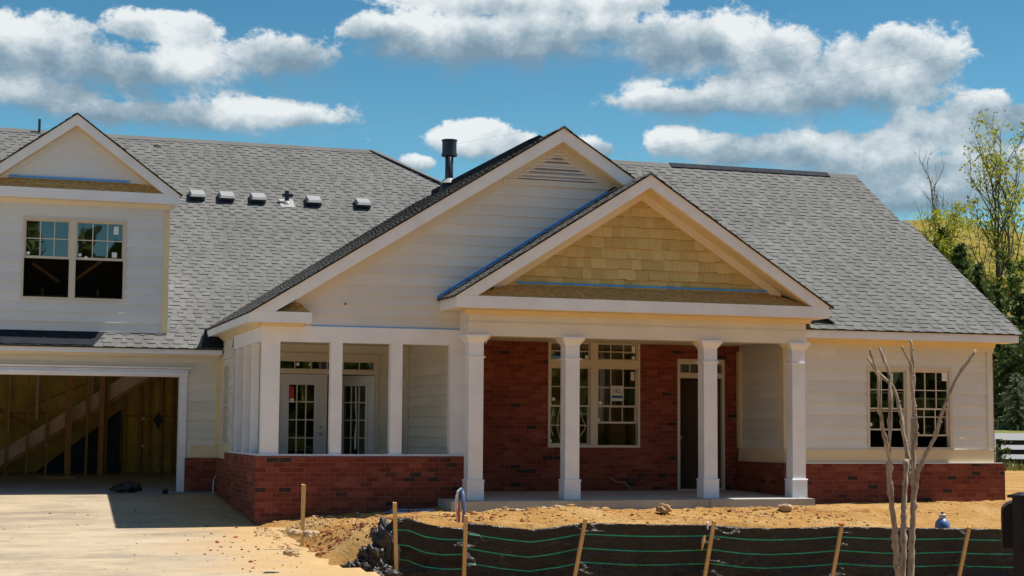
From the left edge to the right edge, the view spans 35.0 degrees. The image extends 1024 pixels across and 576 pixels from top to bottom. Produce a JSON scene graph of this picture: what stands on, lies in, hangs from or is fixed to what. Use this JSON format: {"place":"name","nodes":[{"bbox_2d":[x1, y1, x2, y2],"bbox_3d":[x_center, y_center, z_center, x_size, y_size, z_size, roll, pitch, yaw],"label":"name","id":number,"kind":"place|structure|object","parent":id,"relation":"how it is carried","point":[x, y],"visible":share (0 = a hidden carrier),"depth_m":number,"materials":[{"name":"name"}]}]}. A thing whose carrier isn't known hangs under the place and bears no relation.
{"place":"outdoors","nodes":[
{"label":"outdoors","id":0,"kind":"place"},
{"bbox_2d":[0,494,379,575],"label":"driveway","id":1,"kind":"structure","parent":0,"point":[42,539],"depth_m":23.72,"materials":[{"name":"concrete"}]},
{"bbox_2d":[283,549,299,555],"bbox_3d":[-2.505,3.013,18.467,0.208,0.086,0.129,2,-5,-18],"label":"rock","id":2,"kind":"object","parent":1,"relation":"on","point":[290,552],"visible":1,"depth_m":18.43,"materials":[{"name":"brown stone"}]},
{"bbox_2d":[286,529,302,536],"bbox_3d":[-2.854,3.210,21.267,0.227,0.114,0.164,2,-5,-18],"label":"rock","id":3,"kind":"object","parent":1,"relation":"on","point":[294,532],"visible":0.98,"depth_m":21.22,"materials":[{"name":"stone"}]},
{"bbox_2d":[300,484,305,545],"bbox_3d":[-3.007,3.269,23.369,0.065,0.890,0.035,2,-5,-18],"label":"wooden stake","id":4,"kind":"object","parent":1,"relation":"on","point":[303,493],"visible":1,"depth_m":23.36,"materials":[{"name":"brown wood"}]},
{"bbox_2d":[302,530,319,538],"bbox_3d":[-2.535,3.106,20.463,0.226,0.120,0.185,2,-5,-18],"label":"rock","id":5,"kind":"object","parent":1,"relation":"on","point":[309,534],"visible":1,"depth_m":20.42,"materials":[{"name":"stone"}]},
{"bbox_2d":[0,0,1023,233],"label":"sky","id":6,"kind":"structure","parent":0,"point":[250,71],"materials":[{"name":"blue"}]},
{"bbox_2d":[258,427,1023,565],"bbox_3d":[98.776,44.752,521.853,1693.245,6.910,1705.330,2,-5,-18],"label":"ground","id":7,"kind":"structure","parent":0,"point":[345,551],"depth_m":25.64,"materials":[{"name":"orange soil"}]},
{"bbox_2d":[385,508,434,513],"bbox_3d":[-1.630,3.555,25.804,0.834,0.111,0.251,2,-5,-18],"label":"tarp scrap","id":8,"kind":"object","parent":7,"relation":"on","point":[404,510],"visible":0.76,"depth_m":25.73,"materials":[{"name":"blue plastic"}]},
{"bbox_2d":[254,505,601,535],"bbox_3d":[-1.315,3.667,25.765,5.545,0.479,1.234,2,-5,-14],"label":"pale rubble","id":9,"kind":"object","parent":7,"relation":"on","point":[309,525],"visible":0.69,"depth_m":25.36,"materials":[{"name":"stone"}]},
{"bbox_2d":[455,488,465,522],"bbox_3d":[-0.760,3.272,23.750,0.164,0.706,0.115,2,-5,-18],"label":"utility stub","id":10,"kind":"object","parent":7,"relation":"on","point":[457,503],"visible":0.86,"depth_m":23.73,"materials":[{"name":"white plastic"}]},
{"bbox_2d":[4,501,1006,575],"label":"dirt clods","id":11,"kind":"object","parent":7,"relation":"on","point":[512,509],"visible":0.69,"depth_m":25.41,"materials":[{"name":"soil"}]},
{"bbox_2d":[0,113,1022,524],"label":"house","id":12,"kind":"structure","parent":7,"relation":"on","point":[262,331],"depth_m":29.70,"materials":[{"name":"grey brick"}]},
{"bbox_2d":[20,216,126,301],"bbox_3d":[-8.108,-0.518,30.046,1.866,1.526,0.123,2,-5,-18],"label":"window","id":13,"kind":"structure","parent":12,"relation":"in","point":[72,239],"depth_m":30.00,"materials":[{"name":"beige glass"}]},
{"bbox_2d":[109,480,142,492],"bbox_3d":[-7.066,3.637,29.721,0.608,0.245,0.327,2,-5,-18],"label":"black bag","id":14,"kind":"object","parent":12,"relation":"on","point":[128,486],"visible":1,"depth_m":29.65,"materials":[{"name":"plastic"}]},
{"bbox_2d":[222,363,229,444],"bbox_3d":[-5.213,2.136,29.839,0.110,1.500,0.600,2,-5,-18],"label":"window","id":15,"kind":"structure","parent":12,"relation":"in","point":[226,366],"depth_m":30.03,"materials":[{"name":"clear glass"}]},
{"bbox_2d":[548,342,639,447],"bbox_3d":[1.500,1.949,29.846,1.802,1.960,0.124,2,-5,-18],"label":"window","id":16,"kind":"structure","parent":12,"relation":"in","point":[592,363],"depth_m":29.84,"materials":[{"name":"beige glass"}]},
{"bbox_2d":[611,386,622,400],"bbox_3d":[1.938,1.944,29.942,0.254,0.281,0.008,2,-5,-18],"label":"paper notice","id":17,"kind":"object","parent":12,"relation":"attached to","point":[616,393],"visible":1,"depth_m":29.94,"materials":[{"name":"white paper"}]},
{"bbox_2d":[866,366,952,448],"bbox_3d":[7.269,2.198,29.743,1.774,1.504,0.123,2,-5,-18],"label":"window","id":18,"kind":"structure","parent":12,"relation":"in","point":[906,408],"depth_m":29.73,"materials":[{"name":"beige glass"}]},
{"bbox_2d":[656,504,671,513],"bbox_3d":[2.418,3.513,25.828,0.304,0.163,0.205,2,-5,-18],"label":"rock","id":19,"kind":"object","parent":7,"relation":"on","point":[664,508],"visible":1,"depth_m":25.76,"materials":[{"name":"brown stone"}]},
{"bbox_2d":[340,502,1013,575],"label":"silt fence","id":20,"kind":"object","parent":7,"relation":"on","point":[405,547],"visible":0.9,"depth_m":23.73,"materials":[{"name":"black fabric"}]},
{"bbox_2d":[778,503,792,510],"bbox_3d":[4.508,3.621,26.789,0.261,0.143,0.176,1,-5,-2],"label":"rock","id":21,"kind":"object","parent":7,"relation":"on","point":[785,507],"visible":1,"depth_m":26.72,"materials":[{"name":"stone"}]},
{"bbox_2d":[867,340,976,575],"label":"crape myrtle","id":22,"kind":"object","parent":7,"relation":"on","point":[911,471],"visible":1,"depth_m":21.60,"materials":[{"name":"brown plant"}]},
{"bbox_2d":[914,151,967,241],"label":"bare tree","id":23,"kind":"object","parent":7,"relation":"on","point":[932,196],"visible":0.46,"depth_m":134.80,"materials":[{"name":"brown plant"}]},
{"bbox_2d":[935,512,949,527],"bbox_3d":[6.826,3.740,25.745,0.236,0.382,0.236,2,-5,-18],"label":"blue jug","id":24,"kind":"object","parent":7,"relation":"on","point":[942,521],"visible":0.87,"depth_m":25.68,"materials":[{"name":"plastic"}]},
{"bbox_2d":[929,226,967,274],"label":"pine tree","id":25,"kind":"object","parent":7,"relation":"on","point":[941,231],"visible":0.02,"depth_m":129.52,"materials":[{"name":"green plant"}]},
{"bbox_2d":[918,200,979,280],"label":"bushy tree","id":26,"kind":"object","parent":7,"relation":"on","point":[943,246],"visible":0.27,"depth_m":128.48,"materials":[{"name":"green plant"}]},
{"bbox_2d":[950,241,973,284],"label":"pine tree","id":27,"kind":"object","parent":7,"relation":"on","point":[959,260],"visible":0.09,"depth_m":125.26,"materials":[{"name":"green plant"}]},
{"bbox_2d":[966,255,1007,290],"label":"leafy tree","id":28,"kind":"object","parent":7,"relation":"on","point":[989,274],"visible":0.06,"depth_m":136.31,"materials":[{"name":"green plant"}]},
{"bbox_2d":[952,108,1023,310],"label":"tall tree","id":29,"kind":"object","parent":7,"relation":"on","point":[995,230],"visible":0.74,"depth_m":141.22,"materials":[{"name":"green plant"}]},
{"bbox_2d":[969,261,1016,368],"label":"pine tree","id":30,"kind":"object","parent":7,"relation":"on","point":[981,285],"visible":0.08,"depth_m":122.10,"materials":[{"name":"green plant"}]},
{"bbox_2d":[973,154,1023,320],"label":"tall tree","id":31,"kind":"object","parent":7,"relation":"on","point":[1006,189],"visible":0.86,"depth_m":139.07,"materials":[{"name":"green plant"}]},
{"bbox_2d":[987,248,1023,344],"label":"leafy tree","id":32,"kind":"object","parent":7,"relation":"on","point":[1013,280],"visible":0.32,"depth_m":129.19,"materials":[{"name":"green plant"}]},
{"bbox_2d":[991,288,1023,425],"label":"pine tree","id":33,"kind":"object","parent":7,"relation":"on","point":[998,302],"visible":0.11,"depth_m":118.82,"materials":[{"name":"green plant"}]},
{"bbox_2d":[993,344,1023,426],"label":"pine tree","id":34,"kind":"object","parent":7,"relation":"on","point":[1006,353],"visible":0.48,"depth_m":114.05,"materials":[{"name":"green plant"}]},
{"bbox_2d":[993,329,1023,426],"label":"pine tree","id":35,"kind":"object","parent":7,"relation":"on","point":[1021,350],"visible":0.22,"depth_m":113.75,"materials":[{"name":"green plant"}]},
{"bbox_2d":[994,372,1023,430],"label":"young pine","id":36,"kind":"object","parent":7,"relation":"on","point":[1015,399],"visible":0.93,"depth_m":110.12,"materials":[{"name":"green plant"}]},
{"bbox_2d":[995,458,1023,470],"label":"grass","id":37,"kind":"structure","parent":7,"relation":"on","point":[1018,467],"depth_m":63.38,"materials":[{"name":"green plant"}]},
{"bbox_2d":[996,439,1023,469],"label":"board fence","id":38,"kind":"object","parent":7,"relation":"on","point":[999,442],"visible":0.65,"depth_m":67.17,"materials":[{"name":"wood"}]},
{"bbox_2d":[995,439,1012,466],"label":"vine","id":39,"kind":"object","parent":38,"relation":"attached to","point":[1001,458],"visible":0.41,"depth_m":66.92,"materials":[{"name":"green plant"}]},
{"bbox_2d":[1001,492,1023,575],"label":"mailbox","id":40,"kind":"object","parent":7,"relation":"on","point":[1012,523],"visible":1,"depth_m":14.32,"materials":[{"name":"grey paint"}]},
{"bbox_2d":[1003,504,1012,546],"bbox_3d":[4.561,2.131,14.588,0.276,0.394,0.005,-1,-5,15],"label":"box door","id":41,"kind":"structure","parent":40,"relation":"in","point":[1007,514],"depth_m":14.61,"materials":[{"name":"grey paint"}]},
{"bbox_2d":[1004,292,1023,383],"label":"pine tree","id":42,"kind":"object","parent":7,"relation":"on","point":[1019,310],"visible":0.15,"depth_m":121.94,"materials":[{"name":"green plant"}]},
{"bbox_2d":[903,220,1023,326],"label":"hill","id":43,"kind":"structure","parent":0,"point":[961,235],"depth_m":192.96,"materials":[{"name":"yellow plant"}]},
{"bbox_2d":[904,212,1023,312],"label":"hill scrub","id":44,"kind":"object","parent":43,"relation":"on","point":[972,241],"visible":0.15,"depth_m":198.47,"materials":[{"name":"green plant"}]},
{"bbox_2d":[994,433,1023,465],"bbox_3d":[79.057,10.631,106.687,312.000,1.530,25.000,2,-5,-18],"label":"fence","id":45,"kind":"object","parent":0,"point":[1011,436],"depth_m":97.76,"materials":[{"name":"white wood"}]}
]}

